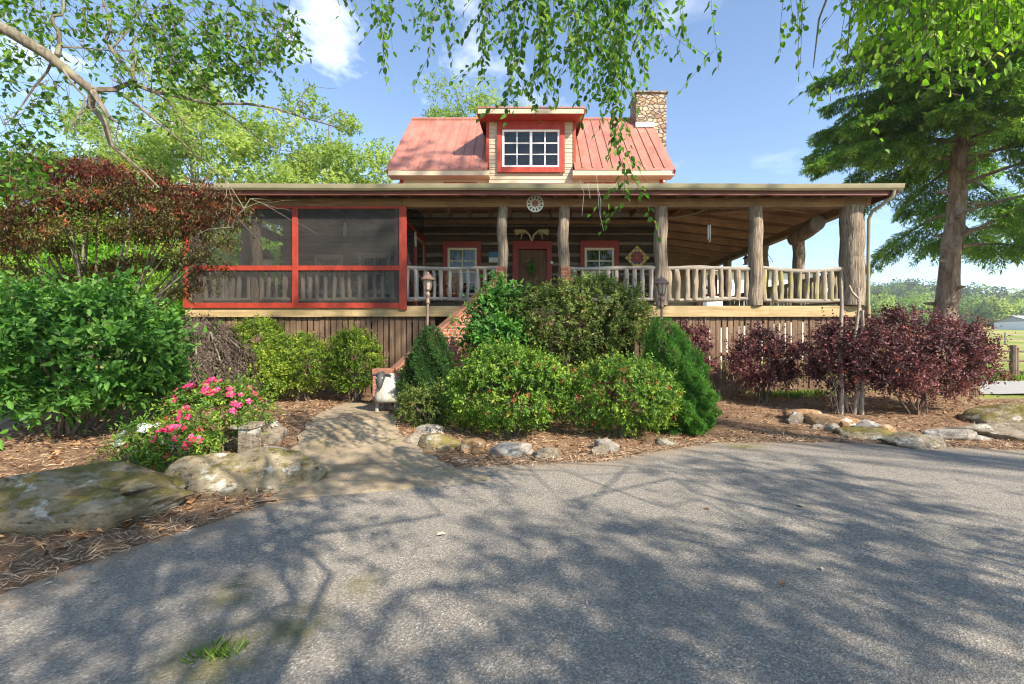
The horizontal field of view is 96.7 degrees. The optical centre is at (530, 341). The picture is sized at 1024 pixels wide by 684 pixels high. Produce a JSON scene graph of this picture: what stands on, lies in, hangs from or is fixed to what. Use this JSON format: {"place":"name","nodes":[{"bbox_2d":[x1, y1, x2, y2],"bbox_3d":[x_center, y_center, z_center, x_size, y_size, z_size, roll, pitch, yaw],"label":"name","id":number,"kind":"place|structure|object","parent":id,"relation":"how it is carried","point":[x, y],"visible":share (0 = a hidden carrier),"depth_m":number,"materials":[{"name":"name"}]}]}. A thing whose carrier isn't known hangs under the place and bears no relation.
{"place":"outdoors","nodes":[
{"label":"outdoors","id":0,"kind":"place"},
{"bbox_2d":[0,377,175,411],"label":"grass","id":1,"kind":"structure","parent":0,"point":[6,401],"depth_m":9.42,"materials":[{"name":"green plant"}]},
{"bbox_2d":[181,633,248,664],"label":"grass","id":2,"kind":"structure","parent":0,"point":[223,652],"depth_m":2.31,"materials":[{"name":"green plant"}]},
{"bbox_2d":[255,403,490,502],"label":"path","id":3,"kind":"structure","parent":0,"point":[354,448],"depth_m":6.00,"materials":[{"name":"stone"}]},
{"bbox_2d":[370,371,402,411],"bbox_3d":[-2.629,0.918,8.492,0.563,0.762,0.713,0,0,14],"label":"sheep statue","id":4,"kind":"object","parent":3,"relation":"on","point":[386,388],"visible":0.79,"depth_m":8.25,"materials":[{"name":"grey paint"}]},
{"bbox_2d":[443,274,465,295],"bbox_3d":[-2.123,-1.427,12.775,0.620,1.055,0.722,0,0,-17],"label":"porch chair","id":5,"kind":"object","parent":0,"point":[454,293],"visible":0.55,"depth_m":13.01,"materials":[{"name":"brown wood"}]},
{"bbox_2d":[0,441,1023,683],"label":"driveway","id":6,"kind":"structure","parent":0,"point":[549,590],"depth_m":3.00,"materials":[{"name":"grey asphalt"}]},
{"bbox_2d":[13,441,1020,659],"bbox_3d":[2.943,1.583,4.512,12.111,0.016,5.634,0,0,0],"label":"needle debris","id":7,"kind":"object","parent":6,"relation":"on","point":[512,519],"visible":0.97,"depth_m":4.11,"materials":[{"name":"brown plant"}]},
{"bbox_2d":[0,322,1023,593],"bbox_3d":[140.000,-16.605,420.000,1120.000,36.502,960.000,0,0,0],"label":"ground","id":8,"kind":"structure","parent":0,"point":[552,432],"depth_m":7.27,"materials":[{"name":"brown soil"}]},
{"bbox_2d":[0,405,37,430],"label":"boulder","id":9,"kind":"object","parent":8,"relation":"on","point":[5,423],"visible":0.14,"depth_m":6.77,"materials":[{"name":"grey stone"}]},
{"bbox_2d":[0,251,165,376],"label":"understory tree","id":10,"kind":"object","parent":8,"relation":"on","point":[45,266],"visible":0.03,"depth_m":11.54,"materials":[{"name":"green plant"}]},
{"bbox_2d":[0,155,183,324],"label":"understory tree","id":11,"kind":"object","parent":8,"relation":"on","point":[104,251],"visible":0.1,"depth_m":13.94,"materials":[{"name":"green plant"}]},
{"bbox_2d":[0,461,192,538],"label":"boulder","id":12,"kind":"object","parent":8,"relation":"on","point":[107,495],"visible":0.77,"depth_m":3.84,"materials":[{"name":"stone"}]},
{"bbox_2d":[3,98,189,366],"bbox_3d":[-22.657,-5.784,24.182,9.551,14.404,7.886,0,0,0],"label":"spring tree","id":13,"kind":"object","parent":8,"relation":"on","point":[91,115],"visible":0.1,"depth_m":23.89,"materials":[{"name":"green plant"}]},
{"bbox_2d":[0,248,220,449],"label":"shrub","id":14,"kind":"object","parent":8,"relation":"on","point":[75,386],"visible":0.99,"depth_m":6.09,"materials":[{"name":"green plant"}]},
{"bbox_2d":[0,158,242,322],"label":"woods","id":15,"kind":"object","parent":8,"relation":"on","point":[153,278],"visible":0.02,"depth_m":37.54,"materials":[{"name":"green plant"}]},
{"bbox_2d":[0,129,274,404],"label":"japanese maple","id":16,"kind":"object","parent":8,"relation":"on","point":[41,234],"visible":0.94,"depth_m":8.27,"materials":[{"name":"red plant"}]},
{"bbox_2d":[87,403,195,468],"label":"azalea","id":17,"kind":"object","parent":8,"relation":"on","point":[133,445],"visible":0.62,"depth_m":5.13,"materials":[{"name":"green plant"}]},
{"bbox_2d":[43,40,297,287],"bbox_3d":[-15.884,-6.234,22.455,10.110,15.342,7.826,0,0,0],"label":"spring tree","id":18,"kind":"object","parent":8,"relation":"on","point":[240,146],"visible":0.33,"depth_m":21.03,"materials":[{"name":"green plant"}]},
{"bbox_2d":[0,0,354,249],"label":"shade tree","id":19,"kind":"object","parent":8,"relation":"on","point":[162,44],"visible":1,"depth_m":3.73,"materials":[{"name":"green plant"}]},
{"bbox_2d":[129,410,229,473],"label":"azalea","id":20,"kind":"object","parent":8,"relation":"on","point":[185,442],"visible":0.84,"depth_m":5.01,"materials":[{"name":"green plant"}]},
{"bbox_2d":[144,310,264,405],"bbox_3d":[-6.444,0.361,8.921,1.973,2.008,2.008,0,0,30],"label":"weeping maple","id":21,"kind":"object","parent":8,"relation":"on","point":[212,351],"visible":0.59,"depth_m":8.68,"materials":[{"name":"brown plant"}]},
{"bbox_2d":[134,365,284,453],"bbox_3d":[-3.922,0.872,5.748,1.541,1.175,1.259,0,0,0],"label":"azalea","id":22,"kind":"object","parent":8,"relation":"on","point":[206,394],"visible":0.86,"depth_m":5.56,"materials":[{"name":"green plant"}]},
{"bbox_2d":[152,266,266,380],"bbox_3d":[-9.728,-0.917,14.335,4.230,4.758,3.938,0,0,-29],"label":"understory tree","id":23,"kind":"object","parent":8,"relation":"on","point":[180,301],"visible":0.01,"depth_m":13.68,"materials":[{"name":"green plant"}]},
{"bbox_2d":[180,384,245,406],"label":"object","id":24,"kind":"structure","parent":8,"relation":"on","point":[224,398],"depth_m":9.21,"materials":[{"name":"pink plant"}]},
{"bbox_2d":[164,447,328,495],"bbox_3d":[-3.107,1.514,5.014,1.538,0.748,0.854,0,0,0],"label":"boulder","id":25,"kind":"object","parent":8,"relation":"on","point":[260,469],"visible":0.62,"depth_m":4.79,"materials":[{"name":"stone"}]},
{"bbox_2d":[229,421,264,452],"bbox_3d":[-3.509,1.237,5.635,0.278,0.470,0.290,0,0,0],"label":"garden pedestal","id":26,"kind":"object","parent":8,"relation":"on","point":[250,438],"visible":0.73,"depth_m":5.52,"materials":[{"name":"grey stone"}]},
{"bbox_2d":[229,312,291,396],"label":"euonymus bush","id":27,"kind":"object","parent":8,"relation":"on","point":[249,327],"visible":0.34,"depth_m":10.10,"materials":[{"name":"green plant"}]},
{"bbox_2d":[232,342,300,403],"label":"euonymus bush","id":28,"kind":"object","parent":8,"relation":"on","point":[265,363],"visible":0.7,"depth_m":9.36,"materials":[{"name":"green plant"}]},
{"bbox_2d":[261,420,287,444],"bbox_3d":[-3.642,1.325,6.276,0.540,0.513,0.366,0,0,0],"label":"stone","id":29,"kind":"object","parent":8,"relation":"on","point":[276,432],"visible":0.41,"depth_m":6.16,"materials":[{"name":"grey stone"}]},
{"bbox_2d":[263,446,289,449],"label":"stone","id":30,"kind":"object","parent":8,"relation":"on","point":[276,447],"visible":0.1,"depth_m":5.58,"materials":[{"name":"grey stone"}]},
{"bbox_2d":[284,460,302,486],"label":"stone","id":31,"kind":"object","parent":8,"relation":"on","point":[295,469],"visible":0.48,"depth_m":4.98,"materials":[{"name":"beige stone"}]},
{"bbox_2d":[260,323,348,401],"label":"euonymus bush","id":32,"kind":"object","parent":8,"relation":"on","point":[296,345],"visible":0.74,"depth_m":9.75,"materials":[{"name":"green plant"}]},
{"bbox_2d":[231,77,396,183],"bbox_3d":[-9.953,-5.527,22.782,7.831,13.852,6.940,0,0,-44],"label":"spring tree","id":33,"kind":"object","parent":8,"relation":"on","point":[337,152],"visible":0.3,"depth_m":21.56,"materials":[{"name":"green plant"}]},
{"bbox_2d":[321,313,387,402],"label":"euonymus bush","id":34,"kind":"object","parent":8,"relation":"on","point":[356,382],"visible":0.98,"depth_m":9.72,"materials":[{"name":"green plant"}]},
{"bbox_2d":[358,175,399,183],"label":"spring tree","id":35,"kind":"object","parent":8,"relation":"on","point":[389,180],"visible":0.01,"depth_m":23.71,"materials":[{"name":"green plant"}]},
{"bbox_2d":[402,432,421,445],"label":"stone","id":36,"kind":"object","parent":8,"relation":"on","point":[414,438],"visible":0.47,"depth_m":6.77,"materials":[{"name":"beige stone"}]},
{"bbox_2d":[385,378,465,428],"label":"bush","id":37,"kind":"object","parent":8,"relation":"on","point":[414,393],"visible":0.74,"depth_m":7.61,"materials":[{"name":"green plant"}]},
{"bbox_2d":[394,323,457,417],"bbox_3d":[-1.876,0.528,8.337,1.137,1.762,1.108,0,0,0],"label":"cone spruce","id":38,"kind":"object","parent":8,"relation":"on","point":[423,361],"visible":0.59,"depth_m":8.08,"materials":[{"name":"green plant"}]},
{"bbox_2d":[420,271,434,347],"bbox_3d":[-2.029,0.014,8.950,0.283,2.802,0.290,0,0,0],"label":"garden lamp","id":39,"kind":"object","parent":8,"relation":"on","point":[427,279],"visible":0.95,"depth_m":8.91,"materials":[{"name":"brown metal"}]},
{"bbox_2d":[414,424,443,434],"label":"stone","id":40,"kind":"object","parent":8,"relation":"on","point":[430,428],"visible":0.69,"depth_m":7.28,"materials":[{"name":"grey stone"}]},
{"bbox_2d":[417,433,460,451],"bbox_3d":[-1.338,1.526,6.711,0.715,0.372,0.466,0,0,0],"label":"stone","id":41,"kind":"object","parent":8,"relation":"on","point":[436,441],"visible":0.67,"depth_m":6.59,"materials":[{"name":"beige stone"}]},
{"bbox_2d":[418,67,503,116],"bbox_3d":[-4.161,-6.857,26.995,6.178,16.212,5.844,0,0,22],"label":"spring tree","id":42,"kind":"object","parent":8,"relation":"on","point":[457,113],"visible":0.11,"depth_m":25.50,"materials":[{"name":"green plant"}]},
{"bbox_2d":[455,437,484,454],"bbox_3d":[-0.856,1.535,6.477,0.349,0.349,0.320,0,0,-37],"label":"stone","id":43,"kind":"object","parent":8,"relation":"on","point":[475,445],"visible":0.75,"depth_m":6.39,"materials":[{"name":"brown stone"}]},
{"bbox_2d":[448,270,550,410],"bbox_3d":[-0.620,0.031,8.785,1.982,2.828,2.034,0,0,35],"label":"tall bush","id":44,"kind":"object","parent":8,"relation":"on","point":[490,302],"visible":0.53,"depth_m":8.52,"materials":[{"name":"green plant"}]},
{"bbox_2d":[372,266,633,410],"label":"brick staircase","id":45,"kind":"structure","parent":8,"relation":"on","point":[447,329],"depth_m":10.06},
{"bbox_2d":[476,94,530,112],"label":"spring tree","id":46,"kind":"object","parent":8,"relation":"on","point":[503,99],"visible":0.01,"depth_m":28.79,"materials":[{"name":"green plant"}]},
{"bbox_2d":[433,333,582,437],"bbox_3d":[-0.354,0.757,7.538,2.492,1.798,2.196,0,0,0],"label":"round bush","id":47,"kind":"object","parent":8,"relation":"on","point":[540,367],"visible":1,"depth_m":7.17,"materials":[{"name":"green plant"}]},
{"bbox_2d":[486,441,533,458],"bbox_3d":[-0.321,1.580,6.428,0.738,0.320,0.461,0,0,0],"label":"stone","id":48,"kind":"object","parent":8,"relation":"on","point":[508,448],"visible":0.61,"depth_m":6.33,"materials":[{"name":"grey stone"}]},
{"bbox_2d":[0,390,1023,595],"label":"pine straw","id":49,"kind":"object","parent":8,"relation":"on","point":[615,455],"visible":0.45,"depth_m":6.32,"materials":[{"name":"brown plant"}]},
{"bbox_2d":[335,0,721,242],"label":"birch tree","id":50,"kind":"object","parent":8,"relation":"on","point":[610,50],"visible":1,"depth_m":3.56,"materials":[{"name":"green plant"}]},
{"bbox_2d":[168,91,904,394],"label":"log house","id":51,"kind":"structure","parent":8,"relation":"on","point":[363,260],"depth_m":11.38,"materials":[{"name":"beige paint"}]},
{"bbox_2d":[414,232,416,246],"bbox_3d":[-3.170,-2.820,12.500,0.020,0.420,0.200,0,0,0],"label":"oval plaque","id":52,"kind":"object","parent":51,"relation":"attached to","point":[415,238],"visible":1,"depth_m":12.46,"materials":[{"name":"beige paint"}]},
{"bbox_2d":[417,236,424,305],"bbox_3d":[-3.220,-1.960,13.175,0.050,2.040,0.990,0,0,0],"label":"screen door","id":53,"kind":"structure","parent":51,"relation":"in","point":[420,244],"depth_m":13.25,"materials":[{"name":"brown wood"}]},
{"bbox_2d":[443,241,480,297],"bbox_3d":[-2.100,-2.180,13.930,1.160,1.760,0.220,0,0,0],"label":"window","id":54,"kind":"structure","parent":51,"relation":"in","point":[463,253],"depth_m":13.85,"materials":[{"name":"red paint"}]},
{"bbox_2d":[489,252,497,261],"bbox_3d":[-1.107,-2.561,13.729,0.324,0.320,0.022,0,0,0],"label":"wall sign","id":55,"kind":"object","parent":51,"relation":"attached to","point":[493,256],"visible":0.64,"depth_m":13.72,"materials":[{"name":"blue paint"}]},
{"bbox_2d":[497,121,564,172],"bbox_3d":[0.000,-5.930,13.835,2.040,1.620,0.230,0,0,0],"label":"window","id":56,"kind":"structure","parent":51,"relation":"in","point":[524,153],"depth_m":13.75,"materials":[{"name":"white paint"}]},
{"bbox_2d":[514,228,549,240],"bbox_3d":[0.023,-3.222,13.643,1.119,0.392,0.401,0,0,0],"label":"antler mount","id":57,"kind":"object","parent":51,"relation":"attached to","point":[531,234],"visible":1,"depth_m":13.49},
{"bbox_2d":[513,241,551,305],"bbox_3d":[0.040,-1.985,13.858,1.200,2.170,0.144,0,0,0],"label":"door","id":58,"kind":"structure","parent":51,"relation":"in","point":[523,251],"depth_m":13.86,"materials":[{"name":"brown wood"}]},
{"bbox_2d":[526,259,536,274],"bbox_3d":[0.002,-2.249,13.669,0.341,0.506,0.249,0,0,0],"label":"door swag","id":59,"kind":"object","parent":58,"relation":"attached to","point":[531,267],"depth_m":13.64,"materials":[{"name":"green plant"}]},
{"bbox_2d":[527,196,543,211],"bbox_3d":[0.103,-3.428,11.277,0.426,0.426,0.026,0,0,0],"label":"star sign","id":60,"kind":"object","parent":51,"relation":"attached to","point":[535,203],"visible":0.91,"depth_m":11.27,"materials":[{"name":"white paint"}]},
{"bbox_2d":[581,173,603,230],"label":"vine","id":61,"kind":"object","parent":51,"relation":"hanging from","point":[598,199],"visible":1,"depth_m":10.57,"materials":[{"name":"plant"}]},
{"bbox_2d":[580,241,618,297],"bbox_3d":[2.090,-2.190,13.930,1.180,1.780,0.220,0,0,0],"label":"window","id":62,"kind":"structure","parent":51,"relation":"in","point":[592,253],"depth_m":13.85,"materials":[{"name":"beige paint"}]},
{"bbox_2d":[625,246,648,265],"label":"quilt square","id":63,"kind":"structure","parent":51,"relation":"attached to","point":[636,256],"depth_m":13.70,"materials":[{"name":"multicoloured wood"}]},
{"bbox_2d":[706,274,725,296],"bbox_3d":[5.231,-1.428,12.874,0.620,1.055,0.725,0,0,23],"label":"porch chair","id":64,"kind":"object","parent":51,"relation":"on","point":[707,288],"visible":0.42,"depth_m":13.10,"materials":[{"name":"white wood"}]},
{"bbox_2d":[743,255,747,264],"bbox_3d":[7.560,-3.035,16.000,0.192,0.630,0.192,0,0,0],"label":"hanging lantern","id":65,"kind":"object","parent":51,"relation":"hanging from","point":[745,258],"visible":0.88,"depth_m":15.95,"materials":[{"name":"black metal"}]},
{"bbox_3d":[4.471,-3.511,11.999,1.427,0.298,0.812,0,0,0],"label":"cable","id":66,"kind":"object","parent":51,"relation":"hanging from","visible":0},
{"bbox_2d":[707,224,710,242],"bbox_3d":[4.602,-3.011,11.750,0.095,0.910,0.100,0,0,0],"label":"wind chime","id":67,"kind":"object","parent":66,"relation":"hanging from","point":[708,225],"visible":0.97,"depth_m":11.73,"materials":[{"name":"silver metal"}]},
{"bbox_2d":[532,447,559,459],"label":"stone","id":68,"kind":"object","parent":8,"relation":"on","point":[546,452],"visible":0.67,"depth_m":6.22,"materials":[{"name":"beige stone"}]},
{"bbox_2d":[497,266,659,415],"bbox_3d":[0.871,-0.001,8.728,3.416,2.929,1.625,0,0,0],"label":"tall bush","id":69,"kind":"object","parent":8,"relation":"on","point":[566,295],"visible":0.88,"depth_m":8.46,"materials":[{"name":"green plant"}]},
{"bbox_2d":[590,446,606,455],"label":"stone","id":70,"kind":"object","parent":8,"relation":"on","point":[599,450],"visible":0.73,"depth_m":6.38,"materials":[{"name":"beige stone"}]},
{"bbox_2d":[594,438,619,452],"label":"stone","id":71,"kind":"object","parent":8,"relation":"on","point":[608,444],"visible":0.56,"depth_m":6.56,"materials":[{"name":"grey stone"}]},
{"bbox_2d":[550,346,686,437],"bbox_3d":[1.471,0.876,7.504,2.324,1.656,1.911,0,0,0],"label":"round bush","id":72,"kind":"object","parent":8,"relation":"on","point":[601,416],"visible":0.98,"depth_m":7.17,"materials":[{"name":"green plant"}]},
{"bbox_2d":[654,275,669,360],"bbox_3d":[2.516,0.158,8.750,0.283,2.883,0.290,0,0,0],"label":"garden lamp","id":73,"kind":"object","parent":8,"relation":"on","point":[662,283],"visible":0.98,"depth_m":8.71,"materials":[{"name":"brown metal"}]},
{"bbox_2d":[654,437,675,446],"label":"stone","id":74,"kind":"object","parent":8,"relation":"on","point":[664,441],"visible":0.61,"depth_m":6.94,"materials":[{"name":"beige stone"}]},
{"bbox_2d":[638,316,722,435],"bbox_3d":[2.562,0.586,8.059,1.506,2.113,1.499,0,0,0],"label":"cone spruce","id":75,"kind":"object","parent":8,"relation":"on","point":[698,416],"visible":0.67,"depth_m":7.71,"materials":[{"name":"green plant"}]},
{"bbox_2d":[669,317,718,384],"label":"purple shrub","id":76,"kind":"object","parent":8,"relation":"on","point":[702,332],"visible":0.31,"depth_m":10.44,"materials":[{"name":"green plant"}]},
{"bbox_2d":[703,270,812,359],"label":"white house","id":77,"kind":"structure","parent":8,"relation":"on","point":[720,303],"depth_m":30.00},
{"bbox_2d":[719,320,807,402],"bbox_3d":[5.298,0.462,10.385,2.050,1.961,1.581,0,0,12],"label":"purple shrub","id":78,"kind":"object","parent":8,"relation":"on","point":[771,370],"visible":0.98,"depth_m":10.18,"materials":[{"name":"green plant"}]},
{"bbox_2d":[784,411,803,423],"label":"stone","id":79,"kind":"object","parent":8,"relation":"on","point":[795,417],"visible":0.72,"depth_m":8.58,"materials":[{"name":"grey stone"}]},
{"bbox_2d":[724,389,864,399],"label":"grass","id":80,"kind":"structure","parent":8,"relation":"on","point":[809,392],"depth_m":10.97,"materials":[{"name":"green plant"}]},
{"bbox_2d":[782,409,822,417],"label":"stone","id":81,"kind":"object","parent":8,"relation":"on","point":[785,413],"visible":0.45,"depth_m":8.88,"materials":[{"name":"brown stone"}]},
{"bbox_2d":[810,424,822,428],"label":"stone","id":82,"kind":"object","parent":8,"relation":"on","point":[817,425],"visible":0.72,"depth_m":8.25,"materials":[{"name":"grey stone"}]},
{"bbox_2d":[803,413,842,425],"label":"stone","id":83,"kind":"object","parent":8,"relation":"on","point":[821,419],"visible":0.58,"depth_m":8.41,"materials":[{"name":"brown stone"}]},
{"bbox_2d":[823,423,839,431],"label":"stone","id":84,"kind":"object","parent":8,"relation":"on","point":[831,426],"visible":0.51,"depth_m":8.00,"materials":[{"name":"grey stone"}]},
{"bbox_2d":[827,285,849,413],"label":"bare stem","id":85,"kind":"object","parent":8,"relation":"on","point":[841,402],"visible":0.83,"depth_m":9.07,"materials":[{"name":"brown plant"}]},
{"bbox_2d":[786,307,899,411],"bbox_3d":[6.418,0.372,9.339,1.847,2.249,1.632,0,0,-19],"label":"purple shrub","id":86,"kind":"object","parent":8,"relation":"on","point":[817,368],"visible":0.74,"depth_m":9.20,"materials":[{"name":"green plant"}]},
{"bbox_2d":[838,416,860,426],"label":"stone","id":87,"kind":"object","parent":8,"relation":"on","point":[848,421],"visible":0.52,"depth_m":8.22,"materials":[{"name":"brown stone"}]},
{"bbox_2d":[844,283,867,415],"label":"bare stem","id":88,"kind":"object","parent":8,"relation":"on","point":[859,314],"visible":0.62,"depth_m":9.11,"materials":[{"name":"brown plant"}]},
{"bbox_2d":[831,426,893,440],"bbox_3d":[5.548,1.549,7.509,0.937,0.294,0.450,0,0,20],"label":"stone","id":89,"kind":"object","parent":8,"relation":"on","point":[862,432],"visible":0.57,"depth_m":7.45,"materials":[{"name":"stone"}]},
{"bbox_2d":[853,419,878,427],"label":"stone","id":90,"kind":"object","parent":8,"relation":"on","point":[867,423],"visible":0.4,"depth_m":7.89,"materials":[{"name":"grey stone"}]},
{"bbox_2d":[875,423,896,431],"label":"stone","id":91,"kind":"object","parent":8,"relation":"on","point":[885,426],"visible":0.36,"depth_m":7.76,"materials":[{"name":"brown stone"}]},
{"bbox_2d":[775,0,1023,152],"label":"birch tree","id":92,"kind":"object","parent":8,"relation":"on","point":[975,11],"visible":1,"depth_m":2.35,"materials":[{"name":"green plant"}]},
{"bbox_2d":[798,0,1023,387],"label":"hemlock tree","id":93,"kind":"object","parent":8,"relation":"on","point":[908,124],"visible":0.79,"depth_m":13.40,"materials":[{"name":"green plant"}]},
{"bbox_2d":[877,432,946,448],"bbox_3d":[5.986,1.592,7.152,0.944,0.368,0.741,0,0,0],"label":"stone","id":94,"kind":"object","parent":8,"relation":"on","point":[911,440],"visible":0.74,"depth_m":6.92,"materials":[{"name":"grey stone"}]},
{"bbox_2d":[820,291,1023,326],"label":"woods","id":95,"kind":"object","parent":8,"relation":"on","point":[994,310],"visible":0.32,"depth_m":154.18,"materials":[{"name":"green plant"}]},
{"bbox_2d":[823,277,1023,305],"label":"woods","id":96,"kind":"object","parent":8,"relation":"on","point":[897,289],"visible":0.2,"depth_m":275.65,"materials":[{"name":"green plant"}]},
{"bbox_2d":[867,326,979,396],"bbox_3d":[10.470,0.547,12.431,3.540,1.974,0.078,0,0,0],"label":"board fence","id":97,"kind":"object","parent":8,"relation":"on","point":[976,392],"visible":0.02,"depth_m":12.40,"materials":[{"name":"brown wood"}]},
{"bbox_2d":[830,293,1020,414],"bbox_3d":[7.692,0.244,9.098,3.479,2.472,2.239,0,0,0],"label":"purple shrub","id":98,"kind":"object","parent":8,"relation":"on","point":[969,352],"visible":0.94,"depth_m":8.70,"materials":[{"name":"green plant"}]},
{"bbox_2d":[922,428,990,441],"bbox_3d":[6.958,1.543,7.514,0.847,0.279,0.569,0,0,0],"label":"stone","id":99,"kind":"object","parent":8,"relation":"on","point":[960,434],"visible":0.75,"depth_m":7.32,"materials":[{"name":"grey stone"}]},
{"bbox_2d":[947,423,1023,441],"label":"boulder","id":100,"kind":"object","parent":8,"relation":"on","point":[1009,431],"visible":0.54,"depth_m":7.44,"materials":[{"name":"grey stone"}]},
{"bbox_2d":[959,403,1023,423],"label":"boulder","id":101,"kind":"object","parent":8,"relation":"on","point":[1006,413],"visible":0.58,"depth_m":8.19,"materials":[{"name":"stone"}]},
{"bbox_2d":[981,332,1023,343],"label":"pasture fence","id":102,"kind":"object","parent":8,"relation":"on","point":[1004,334],"visible":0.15,"depth_m":47.98,"materials":[{"name":"grey wood"}]},
{"bbox_2d":[993,316,1023,329],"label":"barn","id":103,"kind":"structure","parent":8,"relation":"on","point":[1013,322],"depth_m":109.86,"materials":[{"name":"white metal"}]},
{"bbox_2d":[994,345,1023,377],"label":"split rail fence","id":104,"kind":"object","parent":8,"relation":"on","point":[1013,355],"visible":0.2,"depth_m":19.16,"materials":[{"name":"brown wood"}]},
{"bbox_2d":[0,0,1023,298],"label":"sky","id":105,"kind":"structure","parent":0,"point":[736,123],"materials":[{"name":"blue"}]},
{"bbox_2d":[721,362,1023,380],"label":"grass","id":106,"kind":"structure","parent":0,"point":[1019,376],"depth_m":18.72,"materials":[{"name":"green plant"}]},
{"bbox_2d":[906,381,1023,393],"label":"road","id":107,"kind":"structure","parent":0,"point":[1012,387],"depth_m":14.22,"materials":[{"name":"grey asphalt"}]}
]}

